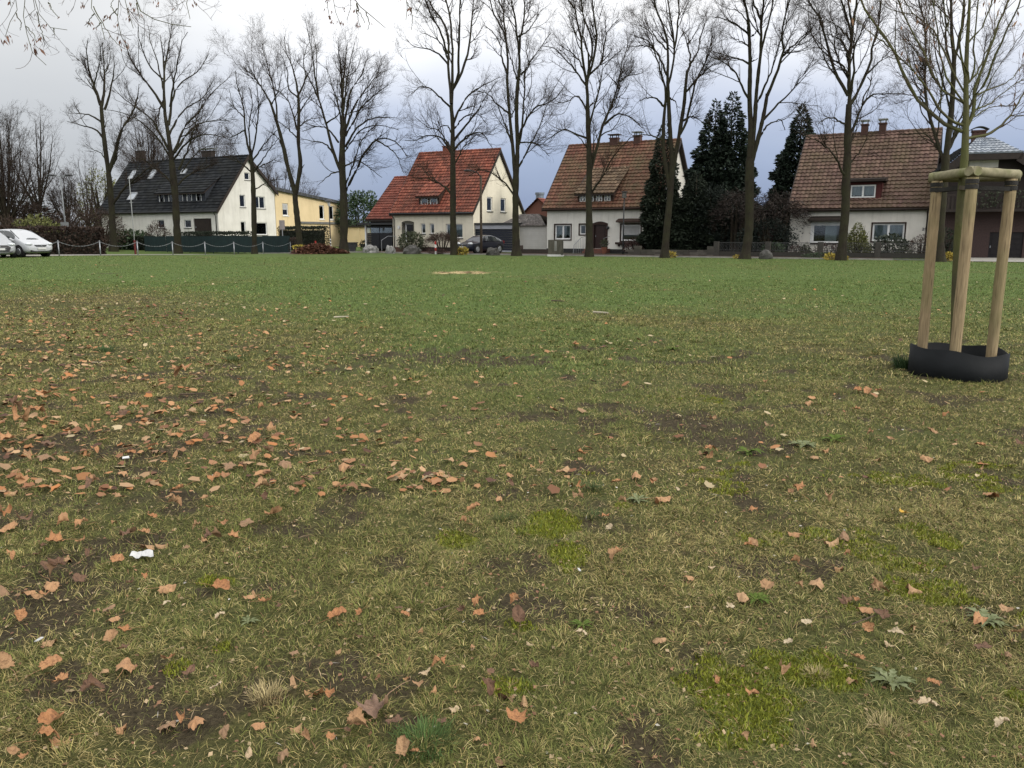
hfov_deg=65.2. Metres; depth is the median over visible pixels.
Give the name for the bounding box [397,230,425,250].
rhododendron
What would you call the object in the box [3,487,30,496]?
fallen leaf
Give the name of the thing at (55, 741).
fallen leaf
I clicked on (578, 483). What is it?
fallen leaf
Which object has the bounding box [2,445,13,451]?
fallen leaf
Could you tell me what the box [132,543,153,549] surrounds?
fallen leaf
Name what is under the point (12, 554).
fallen leaf
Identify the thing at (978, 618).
fallen leaf
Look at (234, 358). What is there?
grass tuft
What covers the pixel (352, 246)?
wheelie bin
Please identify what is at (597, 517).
grass tuft
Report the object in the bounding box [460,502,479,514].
fallen leaf
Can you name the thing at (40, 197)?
bare tree
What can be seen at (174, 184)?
lime tree
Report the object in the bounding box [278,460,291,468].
fallen leaf
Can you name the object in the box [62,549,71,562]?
fallen leaf
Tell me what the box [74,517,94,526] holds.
fallen leaf
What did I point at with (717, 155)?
spruce
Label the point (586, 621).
weed rosette
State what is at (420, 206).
red roofed house
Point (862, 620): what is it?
fallen stick
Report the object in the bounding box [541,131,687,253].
brown roofed house
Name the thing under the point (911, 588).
fallen leaf
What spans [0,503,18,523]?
fallen leaf
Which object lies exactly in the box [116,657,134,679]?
fallen leaf
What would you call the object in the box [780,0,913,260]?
lime tree
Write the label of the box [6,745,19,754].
fallen leaf
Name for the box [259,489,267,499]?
fallen leaf
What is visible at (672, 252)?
flowering plant
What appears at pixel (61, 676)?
fallen leaf
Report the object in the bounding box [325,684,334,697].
fallen leaf
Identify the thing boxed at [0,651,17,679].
fallen leaf
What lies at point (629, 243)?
garden shrub
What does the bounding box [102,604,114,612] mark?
fallen leaf
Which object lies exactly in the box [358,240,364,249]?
shrub
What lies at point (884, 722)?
grass tuft
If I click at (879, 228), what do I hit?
window
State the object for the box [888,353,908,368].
grass tuft
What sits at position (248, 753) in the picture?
fallen leaf
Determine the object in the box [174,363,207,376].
fallen leaf
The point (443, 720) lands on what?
fallen leaf
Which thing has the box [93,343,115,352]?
grass tuft
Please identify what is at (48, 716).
fallen leaf
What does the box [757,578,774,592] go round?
fallen leaf
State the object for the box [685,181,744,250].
garden shrub
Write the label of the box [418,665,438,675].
fallen leaf
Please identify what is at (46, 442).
fallen leaf
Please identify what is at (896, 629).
fallen leaf
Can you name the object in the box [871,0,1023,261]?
lime tree
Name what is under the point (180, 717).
fallen leaf
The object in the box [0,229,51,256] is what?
parked car
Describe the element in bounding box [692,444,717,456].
fallen leaf
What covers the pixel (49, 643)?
fallen leaf
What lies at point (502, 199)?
window
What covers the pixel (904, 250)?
garden shrub
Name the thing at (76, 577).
fallen leaf
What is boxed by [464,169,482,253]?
street lamp
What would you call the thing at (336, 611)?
fallen leaf
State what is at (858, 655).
fallen leaf
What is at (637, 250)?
garden wall
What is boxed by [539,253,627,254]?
garden bed
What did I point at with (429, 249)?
shrub
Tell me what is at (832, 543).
fallen leaf
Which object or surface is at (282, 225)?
parking sign
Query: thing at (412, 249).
boulder
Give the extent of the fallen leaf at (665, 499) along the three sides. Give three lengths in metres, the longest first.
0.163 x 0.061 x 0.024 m
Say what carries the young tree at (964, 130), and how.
on the ground at (208, 729)
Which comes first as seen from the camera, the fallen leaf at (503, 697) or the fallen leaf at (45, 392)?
the fallen leaf at (503, 697)
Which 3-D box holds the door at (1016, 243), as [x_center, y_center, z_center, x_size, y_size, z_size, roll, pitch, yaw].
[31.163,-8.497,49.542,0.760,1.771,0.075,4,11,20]
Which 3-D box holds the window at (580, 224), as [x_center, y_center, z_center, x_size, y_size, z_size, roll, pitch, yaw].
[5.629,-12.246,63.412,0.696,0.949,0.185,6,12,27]
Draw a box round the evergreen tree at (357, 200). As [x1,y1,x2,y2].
[333,190,377,234]
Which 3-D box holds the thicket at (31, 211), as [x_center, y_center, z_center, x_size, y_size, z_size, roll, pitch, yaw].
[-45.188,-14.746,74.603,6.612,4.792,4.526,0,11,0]
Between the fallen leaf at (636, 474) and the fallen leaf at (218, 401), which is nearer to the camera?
the fallen leaf at (636, 474)
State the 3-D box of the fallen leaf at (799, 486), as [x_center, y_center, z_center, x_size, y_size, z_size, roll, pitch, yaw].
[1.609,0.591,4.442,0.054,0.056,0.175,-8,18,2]
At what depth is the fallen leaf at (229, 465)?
5.00 m
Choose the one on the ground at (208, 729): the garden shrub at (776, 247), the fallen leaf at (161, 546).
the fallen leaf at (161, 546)
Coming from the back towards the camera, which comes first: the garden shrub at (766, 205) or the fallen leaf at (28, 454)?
the garden shrub at (766, 205)
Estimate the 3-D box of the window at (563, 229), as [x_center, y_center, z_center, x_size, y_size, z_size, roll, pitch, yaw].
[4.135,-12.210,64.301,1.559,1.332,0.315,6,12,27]
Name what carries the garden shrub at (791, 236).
on the garden bed
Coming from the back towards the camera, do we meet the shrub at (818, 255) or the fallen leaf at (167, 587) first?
the shrub at (818, 255)
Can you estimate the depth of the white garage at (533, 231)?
66.97 m
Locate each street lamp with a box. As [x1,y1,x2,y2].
[47,174,72,231]
[324,199,332,243]
[464,169,482,253]
[621,191,627,253]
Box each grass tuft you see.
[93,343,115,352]
[222,353,246,361]
[240,675,292,710]
[384,711,463,765]
[492,511,517,524]
[581,479,607,492]
[582,505,610,520]
[799,661,832,681]
[863,708,915,738]
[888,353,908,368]
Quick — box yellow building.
[274,187,339,246]
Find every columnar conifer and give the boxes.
[635,121,687,249]
[675,170,718,249]
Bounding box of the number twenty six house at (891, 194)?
[786,118,942,252]
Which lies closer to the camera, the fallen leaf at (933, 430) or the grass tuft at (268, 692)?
the grass tuft at (268, 692)
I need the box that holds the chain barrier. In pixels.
[52,240,290,255]
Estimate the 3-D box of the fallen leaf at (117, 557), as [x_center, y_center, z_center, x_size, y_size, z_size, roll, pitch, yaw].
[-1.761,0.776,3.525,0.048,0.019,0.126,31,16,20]
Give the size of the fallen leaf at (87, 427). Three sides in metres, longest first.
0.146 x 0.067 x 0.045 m
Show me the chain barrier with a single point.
(163, 245)
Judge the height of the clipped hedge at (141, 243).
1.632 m
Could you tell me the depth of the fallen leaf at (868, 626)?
2.95 m
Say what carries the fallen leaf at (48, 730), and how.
on the ground at (208, 729)
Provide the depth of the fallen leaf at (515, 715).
2.40 m
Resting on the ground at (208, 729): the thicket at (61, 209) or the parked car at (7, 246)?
the thicket at (61, 209)
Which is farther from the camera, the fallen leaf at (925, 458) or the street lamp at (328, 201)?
the street lamp at (328, 201)
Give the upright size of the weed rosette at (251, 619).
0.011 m
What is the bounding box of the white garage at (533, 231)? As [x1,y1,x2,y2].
[503,214,546,248]
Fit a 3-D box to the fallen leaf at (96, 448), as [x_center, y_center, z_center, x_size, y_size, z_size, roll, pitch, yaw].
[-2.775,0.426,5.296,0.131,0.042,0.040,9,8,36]
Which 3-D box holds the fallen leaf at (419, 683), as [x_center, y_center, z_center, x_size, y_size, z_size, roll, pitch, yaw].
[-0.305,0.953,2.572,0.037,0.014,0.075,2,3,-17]
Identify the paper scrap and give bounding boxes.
[130,549,153,557]
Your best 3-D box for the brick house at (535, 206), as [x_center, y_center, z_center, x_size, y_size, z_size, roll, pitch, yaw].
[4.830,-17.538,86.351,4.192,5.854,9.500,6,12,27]
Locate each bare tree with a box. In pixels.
[0,99,52,225]
[1,99,64,217]
[44,164,92,225]
[46,149,107,225]
[97,105,177,176]
[165,116,240,157]
[259,162,319,195]
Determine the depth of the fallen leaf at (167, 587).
3.30 m
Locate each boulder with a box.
[362,245,378,252]
[385,245,395,253]
[403,244,421,253]
[486,247,499,255]
[759,249,772,258]
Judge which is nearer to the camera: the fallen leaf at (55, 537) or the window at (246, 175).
the fallen leaf at (55, 537)
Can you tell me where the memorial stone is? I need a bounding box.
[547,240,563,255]
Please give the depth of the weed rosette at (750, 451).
5.40 m
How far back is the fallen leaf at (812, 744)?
2.33 m
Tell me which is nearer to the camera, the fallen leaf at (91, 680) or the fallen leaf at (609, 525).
the fallen leaf at (91, 680)
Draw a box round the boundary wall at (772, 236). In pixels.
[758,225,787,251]
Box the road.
[471,253,922,259]
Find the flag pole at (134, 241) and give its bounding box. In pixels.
[129,179,136,253]
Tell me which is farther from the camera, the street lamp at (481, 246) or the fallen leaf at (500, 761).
the street lamp at (481, 246)
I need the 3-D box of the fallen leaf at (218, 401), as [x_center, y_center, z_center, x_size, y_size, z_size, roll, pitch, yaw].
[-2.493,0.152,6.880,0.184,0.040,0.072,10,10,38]
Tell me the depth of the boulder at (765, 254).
47.61 m
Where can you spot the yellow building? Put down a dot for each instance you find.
(314, 210)
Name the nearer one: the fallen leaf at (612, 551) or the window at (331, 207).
the fallen leaf at (612, 551)
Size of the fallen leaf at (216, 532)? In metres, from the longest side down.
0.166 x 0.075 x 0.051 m
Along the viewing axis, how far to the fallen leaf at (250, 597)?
3.18 m
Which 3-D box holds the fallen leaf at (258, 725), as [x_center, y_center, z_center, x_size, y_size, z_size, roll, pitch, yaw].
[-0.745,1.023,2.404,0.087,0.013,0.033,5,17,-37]
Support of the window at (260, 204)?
in the white house at (217, 198)
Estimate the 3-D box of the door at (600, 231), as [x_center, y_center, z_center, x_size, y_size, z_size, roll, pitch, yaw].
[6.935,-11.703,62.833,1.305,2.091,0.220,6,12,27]
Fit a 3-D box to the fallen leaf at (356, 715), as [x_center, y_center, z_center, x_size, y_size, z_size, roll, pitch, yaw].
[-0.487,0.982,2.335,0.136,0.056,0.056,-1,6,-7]
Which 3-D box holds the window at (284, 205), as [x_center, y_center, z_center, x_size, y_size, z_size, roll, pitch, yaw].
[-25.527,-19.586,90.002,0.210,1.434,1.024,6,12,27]
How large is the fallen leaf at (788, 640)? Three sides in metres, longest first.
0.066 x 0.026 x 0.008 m
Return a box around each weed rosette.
[241,615,259,625]
[569,619,591,628]
[626,493,649,502]
[735,446,764,455]
[747,592,773,603]
[788,440,817,447]
[820,434,847,442]
[868,666,915,690]
[966,607,1008,627]
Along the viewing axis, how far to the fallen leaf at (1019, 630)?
2.91 m
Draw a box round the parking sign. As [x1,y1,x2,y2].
[279,220,284,235]
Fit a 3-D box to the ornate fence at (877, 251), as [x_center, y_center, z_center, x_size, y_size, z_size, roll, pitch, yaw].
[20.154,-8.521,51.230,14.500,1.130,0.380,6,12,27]
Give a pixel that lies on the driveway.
(995, 259)
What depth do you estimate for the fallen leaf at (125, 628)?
2.94 m
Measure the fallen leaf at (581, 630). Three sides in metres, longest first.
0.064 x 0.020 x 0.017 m
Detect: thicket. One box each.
[0,191,62,222]
[0,200,62,231]
[0,214,43,231]
[12,213,63,231]
[28,196,92,225]
[39,212,85,230]
[49,204,125,240]
[66,205,130,249]
[73,164,115,226]
[107,228,150,249]
[144,220,172,247]
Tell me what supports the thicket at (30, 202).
on the ground at (208, 729)
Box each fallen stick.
[180,393,204,394]
[851,614,875,624]
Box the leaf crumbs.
[0,370,1023,767]
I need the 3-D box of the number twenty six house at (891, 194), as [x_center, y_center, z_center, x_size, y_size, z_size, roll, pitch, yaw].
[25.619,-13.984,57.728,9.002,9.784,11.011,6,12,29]
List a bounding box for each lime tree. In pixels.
[61,30,176,251]
[98,0,252,253]
[206,12,331,248]
[210,54,296,253]
[279,2,435,251]
[393,0,519,254]
[437,0,581,255]
[523,0,658,256]
[607,0,738,257]
[671,0,854,258]
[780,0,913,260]
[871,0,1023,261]
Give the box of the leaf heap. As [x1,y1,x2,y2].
[289,243,350,253]
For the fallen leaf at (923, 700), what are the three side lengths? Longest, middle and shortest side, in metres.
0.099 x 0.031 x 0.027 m
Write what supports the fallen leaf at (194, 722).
on the ground at (208, 729)
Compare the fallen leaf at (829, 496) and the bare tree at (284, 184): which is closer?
the fallen leaf at (829, 496)
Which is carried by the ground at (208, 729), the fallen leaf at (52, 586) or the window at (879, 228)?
the fallen leaf at (52, 586)
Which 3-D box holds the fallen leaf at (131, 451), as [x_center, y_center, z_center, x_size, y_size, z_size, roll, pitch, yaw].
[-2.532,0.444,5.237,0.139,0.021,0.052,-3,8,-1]
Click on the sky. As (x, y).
(54, 84)
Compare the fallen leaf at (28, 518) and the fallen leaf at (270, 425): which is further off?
the fallen leaf at (270, 425)
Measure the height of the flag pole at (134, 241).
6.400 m
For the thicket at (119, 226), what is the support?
on the ground at (208, 729)
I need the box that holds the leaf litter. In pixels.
[0,260,1023,496]
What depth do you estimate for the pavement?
58.11 m
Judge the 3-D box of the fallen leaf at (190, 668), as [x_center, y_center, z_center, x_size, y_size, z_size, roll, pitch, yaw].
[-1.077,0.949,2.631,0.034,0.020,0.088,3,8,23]
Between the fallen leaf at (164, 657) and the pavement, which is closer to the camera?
the fallen leaf at (164, 657)
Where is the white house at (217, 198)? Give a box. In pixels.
[96,147,278,247]
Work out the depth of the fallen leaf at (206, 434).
5.71 m
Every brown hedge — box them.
[0,225,106,254]
[288,237,295,251]
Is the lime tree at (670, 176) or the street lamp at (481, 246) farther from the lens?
the street lamp at (481, 246)
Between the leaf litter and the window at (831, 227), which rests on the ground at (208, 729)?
the leaf litter
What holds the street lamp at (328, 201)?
on the ground at (208, 729)
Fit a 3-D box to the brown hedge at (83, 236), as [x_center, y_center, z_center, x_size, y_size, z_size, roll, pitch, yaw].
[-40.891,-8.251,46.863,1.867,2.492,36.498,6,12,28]
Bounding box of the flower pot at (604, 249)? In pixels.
[600,239,608,253]
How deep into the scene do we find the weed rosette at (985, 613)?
3.07 m
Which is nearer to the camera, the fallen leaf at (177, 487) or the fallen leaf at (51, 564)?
the fallen leaf at (51, 564)
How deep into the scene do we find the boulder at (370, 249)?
61.76 m
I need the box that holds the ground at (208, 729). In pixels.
[0,247,1023,767]
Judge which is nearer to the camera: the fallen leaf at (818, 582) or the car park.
the fallen leaf at (818, 582)
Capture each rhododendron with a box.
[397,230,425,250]
[870,232,911,252]
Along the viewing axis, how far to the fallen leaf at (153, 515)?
4.08 m
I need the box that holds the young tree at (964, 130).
[847,0,1023,349]
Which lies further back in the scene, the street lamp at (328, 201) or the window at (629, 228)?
the street lamp at (328, 201)
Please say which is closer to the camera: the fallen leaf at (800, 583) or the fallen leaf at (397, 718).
the fallen leaf at (397, 718)
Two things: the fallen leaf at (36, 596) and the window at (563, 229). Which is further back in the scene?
the window at (563, 229)
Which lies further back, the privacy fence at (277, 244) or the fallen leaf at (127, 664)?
the privacy fence at (277, 244)
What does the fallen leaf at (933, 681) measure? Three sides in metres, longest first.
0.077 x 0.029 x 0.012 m
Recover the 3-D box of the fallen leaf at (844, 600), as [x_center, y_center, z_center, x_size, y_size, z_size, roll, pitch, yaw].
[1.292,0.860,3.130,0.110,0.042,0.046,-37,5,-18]
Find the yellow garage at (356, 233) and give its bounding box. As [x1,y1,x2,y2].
[347,226,370,246]
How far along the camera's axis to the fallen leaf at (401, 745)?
2.24 m
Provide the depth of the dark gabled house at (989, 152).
49.44 m
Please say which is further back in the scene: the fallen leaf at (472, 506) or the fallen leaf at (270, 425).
the fallen leaf at (270, 425)
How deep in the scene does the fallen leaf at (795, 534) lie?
3.87 m
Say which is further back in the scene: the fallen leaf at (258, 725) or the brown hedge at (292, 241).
the brown hedge at (292, 241)
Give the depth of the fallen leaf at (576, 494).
4.29 m
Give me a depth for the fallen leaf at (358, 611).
3.04 m
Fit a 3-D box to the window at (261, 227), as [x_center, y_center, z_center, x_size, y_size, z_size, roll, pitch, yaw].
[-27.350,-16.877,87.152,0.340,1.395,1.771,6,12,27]
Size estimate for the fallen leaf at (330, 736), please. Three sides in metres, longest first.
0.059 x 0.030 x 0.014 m
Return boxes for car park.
[0,254,212,256]
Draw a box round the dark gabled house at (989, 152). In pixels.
[934,126,1023,257]
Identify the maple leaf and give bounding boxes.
[355,680,409,718]
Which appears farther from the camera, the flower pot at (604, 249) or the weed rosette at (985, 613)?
the flower pot at (604, 249)
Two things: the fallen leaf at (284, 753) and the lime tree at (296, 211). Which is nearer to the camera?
the fallen leaf at (284, 753)
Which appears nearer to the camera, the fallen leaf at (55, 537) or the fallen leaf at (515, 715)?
the fallen leaf at (515, 715)
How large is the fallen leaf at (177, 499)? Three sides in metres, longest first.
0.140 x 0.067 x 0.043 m
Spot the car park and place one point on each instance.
(114, 254)
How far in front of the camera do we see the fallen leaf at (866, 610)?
3.10 m
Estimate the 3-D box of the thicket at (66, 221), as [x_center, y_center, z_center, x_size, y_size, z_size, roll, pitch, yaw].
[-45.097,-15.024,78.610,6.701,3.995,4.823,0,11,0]
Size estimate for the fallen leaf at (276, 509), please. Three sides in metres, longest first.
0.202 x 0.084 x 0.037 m
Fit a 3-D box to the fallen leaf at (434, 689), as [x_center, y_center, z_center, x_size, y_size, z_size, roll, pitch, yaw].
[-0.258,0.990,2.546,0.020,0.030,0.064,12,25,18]
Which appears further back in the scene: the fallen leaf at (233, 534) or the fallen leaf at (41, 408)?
the fallen leaf at (41, 408)
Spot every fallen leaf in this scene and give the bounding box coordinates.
[0,395,22,410]
[0,431,33,439]
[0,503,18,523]
[0,514,29,531]
[0,585,24,596]
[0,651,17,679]
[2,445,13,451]
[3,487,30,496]
[5,549,14,559]
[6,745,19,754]
[7,472,24,483]
[8,405,46,415]
[12,406,30,423]
[12,725,59,744]
[14,600,26,620]
[16,508,32,526]
[18,747,31,758]
[21,590,37,594]
[22,450,31,459]
[22,454,55,462]
[25,654,61,677]
[31,594,45,598]
[31,635,56,646]
[33,708,63,734]
[35,388,60,393]
[40,561,64,569]
[40,574,58,591]
[41,440,62,444]
[45,530,79,541]
[45,553,93,580]
[45,671,68,682]
[49,732,91,749]
[56,512,72,525]
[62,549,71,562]
[62,672,104,705]
[72,564,87,581]
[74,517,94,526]
[82,450,90,457]
[85,421,93,432]
[85,474,100,487]
[85,547,92,555]
[86,446,98,452]
[95,628,117,648]
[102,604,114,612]
[103,554,123,563]
[106,611,129,621]
[110,723,126,733]
[114,492,125,496]
[115,409,128,415]
[116,401,141,413]
[116,639,134,648]
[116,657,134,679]
[117,470,127,475]
[118,623,146,631]
[119,527,131,543]
[119,527,135,531]
[124,449,135,452]
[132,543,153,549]
[138,528,156,534]
[143,584,175,593]
[146,450,177,460]
[147,513,161,519]
[155,537,180,548]
[158,720,175,732]
[159,653,174,658]
[164,494,181,505]
[170,481,194,491]
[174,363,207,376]
[176,708,184,722]
[177,664,194,677]
[183,716,205,729]
[192,519,210,529]
[201,578,229,589]
[202,526,221,549]
[203,431,208,437]
[207,471,221,480]
[210,611,224,621]
[210,677,223,688]
[214,462,235,470]
[215,399,223,403]
[219,719,229,738]
[228,529,250,540]
[232,460,246,469]
[238,518,253,526]
[242,594,264,598]
[245,746,251,757]
[247,431,261,445]
[251,439,275,451]
[251,596,271,601]
[251,721,267,729]
[252,447,264,459]
[254,476,279,488]
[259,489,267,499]
[264,505,282,514]
[266,422,276,431]
[276,723,301,733]
[277,739,288,763]
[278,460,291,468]
[289,650,298,655]
[290,675,302,688]
[294,676,323,697]
[298,727,309,739]
[314,606,346,625]
[322,706,368,731]
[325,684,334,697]
[325,731,336,742]
[338,462,348,471]
[355,605,367,614]
[384,713,402,723]
[394,734,409,765]
[395,610,409,615]
[412,679,423,686]
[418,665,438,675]
[429,685,436,694]
[430,655,461,667]
[437,715,446,722]
[447,705,458,711]
[455,604,463,614]
[458,515,470,523]
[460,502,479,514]
[472,594,485,605]
[473,608,492,615]
[479,674,495,695]
[487,667,494,677]
[495,748,505,766]
[498,682,515,701]
[506,707,527,733]
[509,592,528,603]
[512,604,524,633]
[521,695,527,710]
[529,660,539,671]
[572,489,582,507]
[574,628,586,634]
[575,480,585,488]
[576,448,591,453]
[605,523,612,529]
[608,546,626,560]
[613,495,625,501]
[632,471,640,481]
[641,496,670,501]
[652,638,679,643]
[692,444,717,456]
[704,450,712,458]
[730,586,748,602]
[731,729,748,740]
[742,682,758,694]
[748,537,757,549]
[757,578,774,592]
[779,638,792,642]
[779,658,790,674]
[788,532,810,536]
[788,581,802,587]
[790,554,809,567]
[793,481,809,500]
[801,617,814,623]
[809,577,824,590]
[810,738,819,750]
[823,538,838,546]
[825,489,833,500]
[827,563,842,572]
[837,594,853,612]
[839,531,848,546]
[846,669,857,683]
[850,653,874,663]
[856,607,888,613]
[858,578,889,600]
[858,621,873,631]
[864,386,871,395]
[873,608,907,618]
[887,626,906,634]
[905,583,935,593]
[911,696,936,705]
[913,451,932,461]
[915,677,939,685]
[928,427,945,435]
[968,638,992,648]
[973,611,988,624]
[983,492,999,497]
[992,716,1009,730]
[999,603,1013,616]
[1004,651,1011,664]
[1010,628,1023,631]
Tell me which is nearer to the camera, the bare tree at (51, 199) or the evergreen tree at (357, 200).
the bare tree at (51, 199)
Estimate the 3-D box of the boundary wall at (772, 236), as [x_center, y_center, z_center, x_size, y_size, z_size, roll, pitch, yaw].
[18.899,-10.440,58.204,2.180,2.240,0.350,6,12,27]
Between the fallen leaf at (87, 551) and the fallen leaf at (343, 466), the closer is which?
the fallen leaf at (87, 551)
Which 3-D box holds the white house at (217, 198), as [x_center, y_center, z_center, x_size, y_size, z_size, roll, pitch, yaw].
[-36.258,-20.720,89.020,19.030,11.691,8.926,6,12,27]
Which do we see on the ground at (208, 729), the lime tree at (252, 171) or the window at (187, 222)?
the lime tree at (252, 171)
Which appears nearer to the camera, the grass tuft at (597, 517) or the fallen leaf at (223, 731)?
the fallen leaf at (223, 731)
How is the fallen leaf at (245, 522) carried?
on the ground at (208, 729)
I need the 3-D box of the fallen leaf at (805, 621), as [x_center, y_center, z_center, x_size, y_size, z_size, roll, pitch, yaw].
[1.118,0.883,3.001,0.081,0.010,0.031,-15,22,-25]
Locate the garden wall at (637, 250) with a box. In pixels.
[625,246,713,255]
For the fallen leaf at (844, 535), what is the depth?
3.84 m
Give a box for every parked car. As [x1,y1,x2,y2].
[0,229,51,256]
[0,233,16,257]
[458,235,503,253]
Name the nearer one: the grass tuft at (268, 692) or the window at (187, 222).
the grass tuft at (268, 692)
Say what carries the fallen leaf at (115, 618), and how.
on the ground at (208, 729)
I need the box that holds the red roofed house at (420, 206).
[357,141,546,251]
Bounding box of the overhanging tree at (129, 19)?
[0,0,422,68]
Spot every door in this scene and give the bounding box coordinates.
[194,218,211,235]
[405,223,412,242]
[475,229,511,250]
[593,221,607,247]
[988,232,998,257]
[1008,232,1023,257]
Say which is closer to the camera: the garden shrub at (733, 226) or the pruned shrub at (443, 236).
the garden shrub at (733, 226)
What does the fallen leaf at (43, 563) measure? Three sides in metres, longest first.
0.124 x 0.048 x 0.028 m
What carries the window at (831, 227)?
in the number twenty six house at (891, 194)
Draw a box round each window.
[157,220,163,228]
[184,220,191,228]
[239,195,245,207]
[241,222,244,231]
[244,172,250,180]
[256,196,264,208]
[257,222,267,235]
[282,203,287,215]
[319,205,324,219]
[330,206,332,219]
[447,224,462,238]
[487,197,492,211]
[500,198,506,212]
[554,224,571,240]
[578,223,585,235]
[615,218,641,245]
[808,216,840,243]
[870,222,906,242]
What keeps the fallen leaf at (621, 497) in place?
on the ground at (208, 729)
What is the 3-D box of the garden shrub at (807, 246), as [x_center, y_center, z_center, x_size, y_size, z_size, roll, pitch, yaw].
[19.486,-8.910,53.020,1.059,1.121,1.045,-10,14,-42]
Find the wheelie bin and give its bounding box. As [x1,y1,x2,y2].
[348,242,357,250]
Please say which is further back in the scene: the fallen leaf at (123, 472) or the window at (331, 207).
the window at (331, 207)
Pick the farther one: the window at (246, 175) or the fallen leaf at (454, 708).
the window at (246, 175)
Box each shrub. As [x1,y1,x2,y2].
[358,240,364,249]
[418,244,430,251]
[423,230,459,251]
[427,248,446,253]
[623,237,643,252]
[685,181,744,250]
[704,187,763,250]
[734,188,817,248]
[734,217,802,251]
[761,241,785,251]
[787,245,801,251]
[799,241,812,251]
[799,251,832,257]
[813,242,836,251]
[847,222,872,252]
[896,246,912,252]
[906,234,926,252]
[944,227,953,254]
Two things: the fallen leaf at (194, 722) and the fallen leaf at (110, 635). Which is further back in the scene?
the fallen leaf at (110, 635)
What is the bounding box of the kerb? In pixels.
[258,251,892,259]
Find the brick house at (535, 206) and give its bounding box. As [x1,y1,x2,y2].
[525,192,546,216]
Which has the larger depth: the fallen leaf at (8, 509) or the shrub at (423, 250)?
the shrub at (423, 250)
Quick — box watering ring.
[907,342,1009,382]
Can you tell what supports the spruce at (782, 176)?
on the ground at (208, 729)
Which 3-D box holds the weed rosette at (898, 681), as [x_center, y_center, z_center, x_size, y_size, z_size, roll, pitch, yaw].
[1.253,0.974,2.648,0.148,0.025,0.149,-10,15,-44]
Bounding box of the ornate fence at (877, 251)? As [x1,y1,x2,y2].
[713,242,952,258]
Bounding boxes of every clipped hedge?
[118,235,153,250]
[181,230,251,252]
[277,225,329,249]
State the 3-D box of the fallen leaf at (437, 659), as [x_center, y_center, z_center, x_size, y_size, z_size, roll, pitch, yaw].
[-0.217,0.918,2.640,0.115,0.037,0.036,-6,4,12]
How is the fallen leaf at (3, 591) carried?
on the ground at (208, 729)
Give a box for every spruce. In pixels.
[680,91,767,251]
[763,103,837,242]
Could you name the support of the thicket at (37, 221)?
on the ground at (208, 729)
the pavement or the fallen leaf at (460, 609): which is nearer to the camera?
the fallen leaf at (460, 609)
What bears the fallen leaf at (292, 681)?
on the ground at (208, 729)
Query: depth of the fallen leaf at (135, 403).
6.58 m
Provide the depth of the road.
50.95 m
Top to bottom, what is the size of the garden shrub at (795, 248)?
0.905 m
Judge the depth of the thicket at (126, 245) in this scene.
80.08 m
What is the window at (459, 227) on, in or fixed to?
in the red roofed house at (420, 206)
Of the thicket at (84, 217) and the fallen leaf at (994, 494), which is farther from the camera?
the thicket at (84, 217)
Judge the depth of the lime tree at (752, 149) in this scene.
45.82 m
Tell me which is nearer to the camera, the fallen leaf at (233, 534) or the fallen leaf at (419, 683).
the fallen leaf at (419, 683)
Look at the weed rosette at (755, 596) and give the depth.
3.21 m
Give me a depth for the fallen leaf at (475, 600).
3.07 m
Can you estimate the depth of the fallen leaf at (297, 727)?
2.38 m
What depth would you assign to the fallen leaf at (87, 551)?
3.58 m
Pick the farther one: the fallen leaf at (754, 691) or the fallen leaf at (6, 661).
the fallen leaf at (6, 661)
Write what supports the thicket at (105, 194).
on the ground at (208, 729)
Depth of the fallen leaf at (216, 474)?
4.77 m
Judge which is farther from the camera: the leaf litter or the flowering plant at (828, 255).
the flowering plant at (828, 255)
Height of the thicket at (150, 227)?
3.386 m
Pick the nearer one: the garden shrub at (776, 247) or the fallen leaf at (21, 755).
the fallen leaf at (21, 755)
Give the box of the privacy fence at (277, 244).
[144,236,289,253]
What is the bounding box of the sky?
[0,0,1023,225]
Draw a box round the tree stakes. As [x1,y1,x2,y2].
[917,166,1021,356]
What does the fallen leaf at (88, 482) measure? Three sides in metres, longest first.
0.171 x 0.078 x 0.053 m
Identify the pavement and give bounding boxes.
[429,252,849,257]
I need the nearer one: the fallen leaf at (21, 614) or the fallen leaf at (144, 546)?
the fallen leaf at (21, 614)
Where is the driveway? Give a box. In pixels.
[971,257,1023,261]
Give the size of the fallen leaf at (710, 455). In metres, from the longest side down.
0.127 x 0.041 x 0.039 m
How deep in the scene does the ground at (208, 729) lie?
4.18 m
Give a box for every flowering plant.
[458,245,468,254]
[669,250,677,257]
[822,252,834,259]
[945,251,952,260]
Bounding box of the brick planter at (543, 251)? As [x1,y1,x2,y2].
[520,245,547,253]

